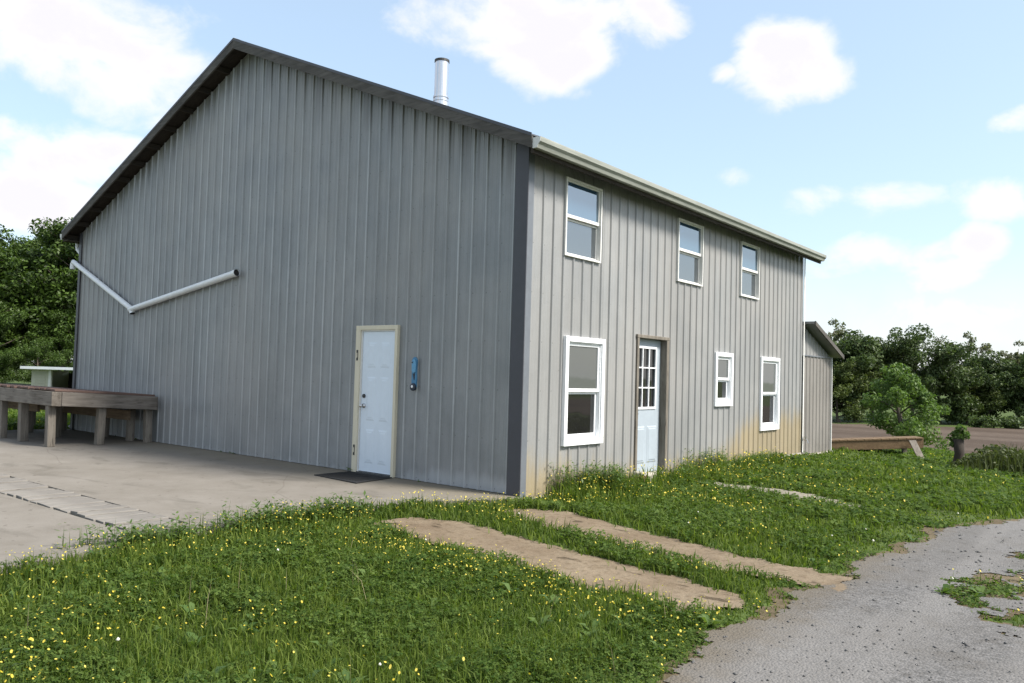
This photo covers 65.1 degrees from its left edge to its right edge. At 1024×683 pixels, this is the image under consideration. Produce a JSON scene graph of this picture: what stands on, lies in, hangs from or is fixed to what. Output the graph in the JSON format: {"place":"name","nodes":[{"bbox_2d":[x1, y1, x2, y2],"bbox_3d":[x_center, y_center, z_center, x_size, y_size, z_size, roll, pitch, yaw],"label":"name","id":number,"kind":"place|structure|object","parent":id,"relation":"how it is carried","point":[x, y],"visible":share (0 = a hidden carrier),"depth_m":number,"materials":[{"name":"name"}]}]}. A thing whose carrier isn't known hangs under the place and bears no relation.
{"place":"outdoors","nodes":[
{"label":"outdoors","id":0,"kind":"place"},
{"bbox_2d":[0,363,1023,682],"bbox_3d":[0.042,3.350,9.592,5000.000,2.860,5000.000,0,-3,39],"label":"ground","id":1,"kind":"structure","parent":0,"point":[940,517],"depth_m":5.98,"materials":[{"name":"green plant"}]},
{"bbox_2d":[0,343,25,383],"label":"broadleaf tree","id":2,"kind":"object","parent":1,"relation":"on","point":[6,357],"visible":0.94,"depth_m":38.03,"materials":[{"name":"green plant"}]},
{"bbox_2d":[0,299,49,364],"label":"broadleaf tree","id":3,"kind":"object","parent":1,"relation":"on","point":[6,320],"visible":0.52,"depth_m":42.34,"materials":[{"name":"green plant"}]},
{"bbox_2d":[0,224,75,349],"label":"broadleaf tree","id":4,"kind":"object","parent":1,"relation":"on","point":[16,297],"visible":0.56,"depth_m":43.44,"materials":[{"name":"green plant"}]},
{"bbox_2d":[0,229,75,352],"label":"broadleaf tree","id":5,"kind":"object","parent":1,"relation":"on","point":[37,242],"visible":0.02,"depth_m":48.08,"materials":[{"name":"green plant"}]},
{"bbox_2d":[0,216,78,362],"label":"broadleaf tree","id":6,"kind":"object","parent":1,"relation":"on","point":[62,282],"visible":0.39,"depth_m":44.25,"materials":[{"name":"green plant"}]},
{"bbox_2d":[6,237,73,307],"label":"broadleaf tree","id":7,"kind":"object","parent":1,"relation":"on","point":[28,245],"depth_m":52.06,"materials":[{"name":"green plant"}]},
{"bbox_2d":[7,338,73,382],"bbox_3d":[-23.027,1.251,39.086,2.864,2.809,2.756,2,-2,-9],"label":"broadleaf tree","id":8,"kind":"object","parent":1,"relation":"on","point":[36,350],"visible":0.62,"depth_m":38.69,"materials":[{"name":"green plant"}]},
{"bbox_2d":[20,366,72,387],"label":"shed","id":9,"kind":"structure","parent":1,"relation":"on","point":[50,377],"depth_m":29.98,"materials":[{"name":"white wood"}]},
{"bbox_2d":[25,308,75,372],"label":"broadleaf tree","id":10,"kind":"object","parent":1,"relation":"on","point":[67,342],"visible":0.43,"depth_m":42.91,"materials":[{"name":"green plant"}]},
{"bbox_2d":[0,429,522,571],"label":"concrete slab","id":11,"kind":"structure","parent":1,"relation":"on","point":[164,479],"depth_m":9.89,"materials":[{"name":"grey concrete"}]},
{"bbox_2d":[0,383,157,446],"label":"timber platform","id":12,"kind":"structure","parent":11,"relation":"on","point":[56,404],"depth_m":14.56,"materials":[{"name":"grey wood"}]},
{"bbox_2d":[0,473,177,530],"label":"trench cover","id":13,"kind":"object","parent":11,"relation":"in","point":[89,508],"visible":0.78,"depth_m":8.20,"materials":[{"name":"grey concrete"}]},
{"bbox_2d":[314,471,391,483],"bbox_3d":[-2.160,1.839,10.899,1.000,0.018,0.730,0,-3,39],"label":"door mat","id":14,"kind":"object","parent":11,"relation":"on","point":[353,477],"depth_m":10.86,"materials":[{"name":"black rubber"}]},
{"bbox_2d":[54,446,798,560],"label":"tall weeds","id":15,"kind":"object","parent":1,"relation":"on","point":[289,513],"visible":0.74,"depth_m":7.73,"materials":[{"name":"green plant"}]},
{"bbox_2d":[27,500,846,682],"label":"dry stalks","id":16,"kind":"object","parent":1,"relation":"on","point":[363,589],"visible":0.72,"depth_m":5.07,"materials":[{"name":"beige plant"}]},
{"bbox_2d":[60,38,843,498],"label":"metal barn","id":17,"kind":"structure","parent":1,"relation":"on","point":[288,258],"depth_m":12.33,"materials":[{"name":"grey metal"}]},
{"bbox_2d":[359,331,394,474],"bbox_3d":[-1.910,0.848,11.285,0.676,1.986,0.116,0,-3,39],"label":"door","id":18,"kind":"structure","parent":17,"relation":"in","point":[376,404],"depth_m":11.30,"materials":[{"name":"white paint"}]},
{"bbox_2d":[410,357,417,390],"bbox_3d":[-1.325,0.436,10.813,0.103,0.456,0.054,0,-3,39],"label":"wall plaque","id":19,"kind":"object","parent":17,"relation":"attached to","point":[413,385],"depth_m":10.80,"materials":[{"name":"blue paint"}]},
{"bbox_2d":[564,176,602,263],"bbox_3d":[0.930,-1.608,10.749,0.110,1.030,0.865,0,-3,39],"label":"window","id":20,"kind":"structure","parent":17,"relation":"in","point":[583,201],"depth_m":10.78,"materials":[{"name":"white"}]},
{"bbox_2d":[561,336,605,446],"bbox_3d":[0.934,0.661,10.732,0.122,1.427,0.944,0,-3,39],"label":"window","id":21,"kind":"structure","parent":17,"relation":"in","point":[583,373],"depth_m":10.75,"materials":[{"name":"white plastic"}]},
{"bbox_2d":[637,339,660,471],"bbox_3d":[2.033,0.978,12.238,0.058,2.022,0.851,0,-3,39],"label":"side door","id":22,"kind":"structure","parent":17,"relation":"in","point":[649,351],"depth_m":12.29,"materials":[{"name":"white paint"}]},
{"bbox_2d":[676,218,703,286],"bbox_3d":[2.906,-1.453,13.210,0.110,1.023,0.910,0,-3,39],"label":"window","id":23,"kind":"structure","parent":17,"relation":"in","point":[690,235],"depth_m":13.25,"materials":[{"name":"white"}]},
{"bbox_2d":[714,352,733,406],"bbox_3d":[3.707,0.670,14.186,0.122,0.943,0.730,0,-3,39],"label":"window","id":24,"kind":"structure","parent":17,"relation":"in","point":[724,362],"depth_m":14.24,"materials":[{"name":"white plastic"}]},
{"bbox_2d":[739,241,759,299],"bbox_3d":[4.459,-1.326,15.143,0.110,1.018,0.880,0,-3,39],"label":"window","id":25,"kind":"structure","parent":17,"relation":"in","point":[749,283],"depth_m":15.20,"materials":[{"name":"white"}]},
{"bbox_2d":[759,357,779,430],"bbox_3d":[5.061,1.032,15.870,0.122,1.432,0.978,0,-3,39],"label":"window","id":26,"kind":"structure","parent":17,"relation":"in","point":[769,408],"depth_m":15.93,"materials":[{"name":"white plastic"}]},
{"bbox_2d":[1,467,994,682],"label":"broadleaf weeds","id":27,"kind":"object","parent":1,"relation":"on","point":[705,618],"visible":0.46,"depth_m":4.99,"materials":[{"name":"green plant"}]},
{"bbox_2d":[0,414,1022,682],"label":"yellow wildflowers","id":28,"kind":"object","parent":1,"relation":"on","point":[586,492],"visible":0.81,"depth_m":6.36,"materials":[{"name":"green plant"}]},
{"bbox_2d":[0,409,1023,682],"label":"clover","id":29,"kind":"object","parent":1,"relation":"on","point":[720,517],"visible":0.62,"depth_m":6.00,"materials":[{"name":"green plant"}]},
{"bbox_2d":[116,511,958,665],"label":"white clover heads","id":30,"kind":"object","parent":29,"relation":"on","point":[379,664],"visible":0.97,"depth_m":6.22,"materials":[{"name":"white plant"}]},
{"bbox_2d":[372,517,744,611],"bbox_3d":[0.184,1.826,6.856,3.830,0.076,0.948,-1,-3,45],"label":"dirt strip","id":31,"kind":"object","parent":1,"relation":"on","point":[589,568],"visible":0.8,"depth_m":6.65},
{"bbox_2d":[632,471,653,483],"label":"concrete block","id":32,"kind":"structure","parent":1,"relation":"on","point":[635,472],"depth_m":11.49,"materials":[{"name":"grey concrete"}]},
{"bbox_2d":[505,509,852,590],"bbox_3d":[1.313,1.895,7.595,0.878,0.076,3.838,4,-3,-41],"label":"dirt strip","id":33,"kind":"object","parent":1,"relation":"on","point":[806,575],"visible":0.73,"depth_m":7.37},
{"bbox_2d":[698,481,860,507],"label":"broken walk","id":34,"kind":"structure","parent":1,"relation":"on","point":[800,494],"depth_m":11.25,"materials":[{"name":"concrete"}]},
{"bbox_2d":[826,317,850,360],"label":"pale tree","id":35,"kind":"object","parent":1,"relation":"on","point":[836,334],"visible":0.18,"depth_m":93.91,"materials":[{"name":"green plant"}]},
{"bbox_2d":[657,518,1023,682],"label":"soil margin","id":36,"kind":"object","parent":1,"relation":"on","point":[931,534],"visible":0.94,"depth_m":6.14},
{"bbox_2d":[664,519,1023,682],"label":"gravel drive","id":37,"kind":"structure","parent":1,"relation":"on","point":[845,609],"depth_m":5.12,"materials":[{"name":"grey gravel"}]},
{"bbox_2d":[684,526,1023,682],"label":"loose gravel","id":38,"kind":"structure","parent":37,"relation":"on","point":[859,626],"depth_m":5.03,"materials":[{"name":"grey gravel"}]},
{"bbox_2d":[832,361,881,421],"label":"woodland tree","id":39,"kind":"object","parent":1,"relation":"on","point":[859,382],"visible":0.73,"depth_m":86.59,"materials":[{"name":"green plant"}]},
{"bbox_2d":[832,329,908,421],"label":"woodland tree","id":40,"kind":"object","parent":1,"relation":"on","point":[856,348],"visible":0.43,"depth_m":87.78,"materials":[{"name":"green plant"}]},
{"bbox_2d":[832,436,924,458],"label":"timber ramp","id":41,"kind":"structure","parent":1,"relation":"on","point":[905,443],"depth_m":19.31,"materials":[{"name":"brown wood"}]},
{"bbox_2d":[850,337,916,420],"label":"woodland tree","id":42,"kind":"object","parent":1,"relation":"on","point":[883,359],"visible":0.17,"depth_m":89.91,"materials":[{"name":"green plant"}]},
{"bbox_2d":[858,362,950,449],"bbox_3d":[18.566,3.395,37.686,4.054,4.863,4.124,0,-3,39],"label":"young tree","id":43,"kind":"object","parent":1,"relation":"on","point":[902,385],"visible":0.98,"depth_m":37.46,"materials":[{"name":"green plant"}]},
{"bbox_2d":[873,323,978,415],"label":"woodland tree","id":44,"kind":"object","parent":1,"relation":"on","point":[917,356],"visible":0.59,"depth_m":88.38,"materials":[{"name":"green plant"}]},
{"bbox_2d":[915,357,985,423],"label":"woodland tree","id":45,"kind":"object","parent":1,"relation":"on","point":[955,378],"visible":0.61,"depth_m":88.71,"materials":[{"name":"green plant"}]},
{"bbox_2d":[945,424,970,464],"bbox_3d":[9.928,2.354,17.838,0.488,1.061,0.342,1,-2,14],"label":"sprouting stump","id":46,"kind":"object","parent":1,"relation":"on","point":[959,435],"visible":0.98,"depth_m":17.77,"materials":[{"name":"green plant"}]},
{"bbox_2d":[937,366,1006,423],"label":"woodland tree","id":47,"kind":"object","parent":1,"relation":"on","point":[996,398],"visible":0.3,"depth_m":89.91,"materials":[{"name":"green plant"}]},
{"bbox_2d":[941,357,1013,418],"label":"woodland tree","id":48,"kind":"object","parent":1,"relation":"on","point":[993,412],"visible":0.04,"depth_m":95.20,"materials":[{"name":"green plant"}]},
{"bbox_2d":[945,440,1023,476],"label":"weed bank","id":49,"kind":"structure","parent":1,"relation":"on","point":[998,458],"depth_m":16.86,"materials":[{"name":"green plant"}]},
{"bbox_2d":[959,351,1023,415],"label":"woodland tree","id":50,"kind":"object","parent":1,"relation":"on","point":[986,363],"visible":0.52,"depth_m":91.48,"materials":[{"name":"green plant"}]},
{"bbox_2d":[985,353,1023,415],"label":"woodland tree","id":51,"kind":"object","parent":1,"relation":"on","point":[1020,409],"visible":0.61,"depth_m":89.80,"materials":[{"name":"green plant"}]},
{"bbox_2d":[999,339,1023,416],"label":"pale tree","id":52,"kind":"object","parent":1,"relation":"on","point":[1015,356],"visible":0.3,"depth_m":94.58,"materials":[{"name":"green plant"}]},
{"bbox_2d":[0,0,1023,370],"label":"sky","id":53,"kind":"structure","parent":0,"point":[882,139],"materials":[{"name":"blue"}]},
{"bbox_2d":[832,423,1023,452],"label":"field","id":54,"kind":"structure","parent":0,"point":[979,438],"depth_m":67.76,"materials":[{"name":"soil"}]},
{"bbox_2d":[930,331,995,418],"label":"pale tree","id":55,"kind":"object","parent":54,"relation":"on","point":[986,347],"visible":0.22,"depth_m":96.28,"materials":[{"name":"green plant"}]},
{"bbox_2d":[968,414,1000,427],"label":"field bush","id":56,"kind":"object","parent":54,"relation":"on","point":[985,421],"visible":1,"depth_m":83.29,"materials":[{"name":"green plant"}]},
{"bbox_2d":[993,414,1023,428],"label":"field bush","id":57,"kind":"object","parent":54,"relation":"on","point":[1011,422],"visible":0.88,"depth_m":82.88,"materials":[{"name":"green plant"}]}
]}

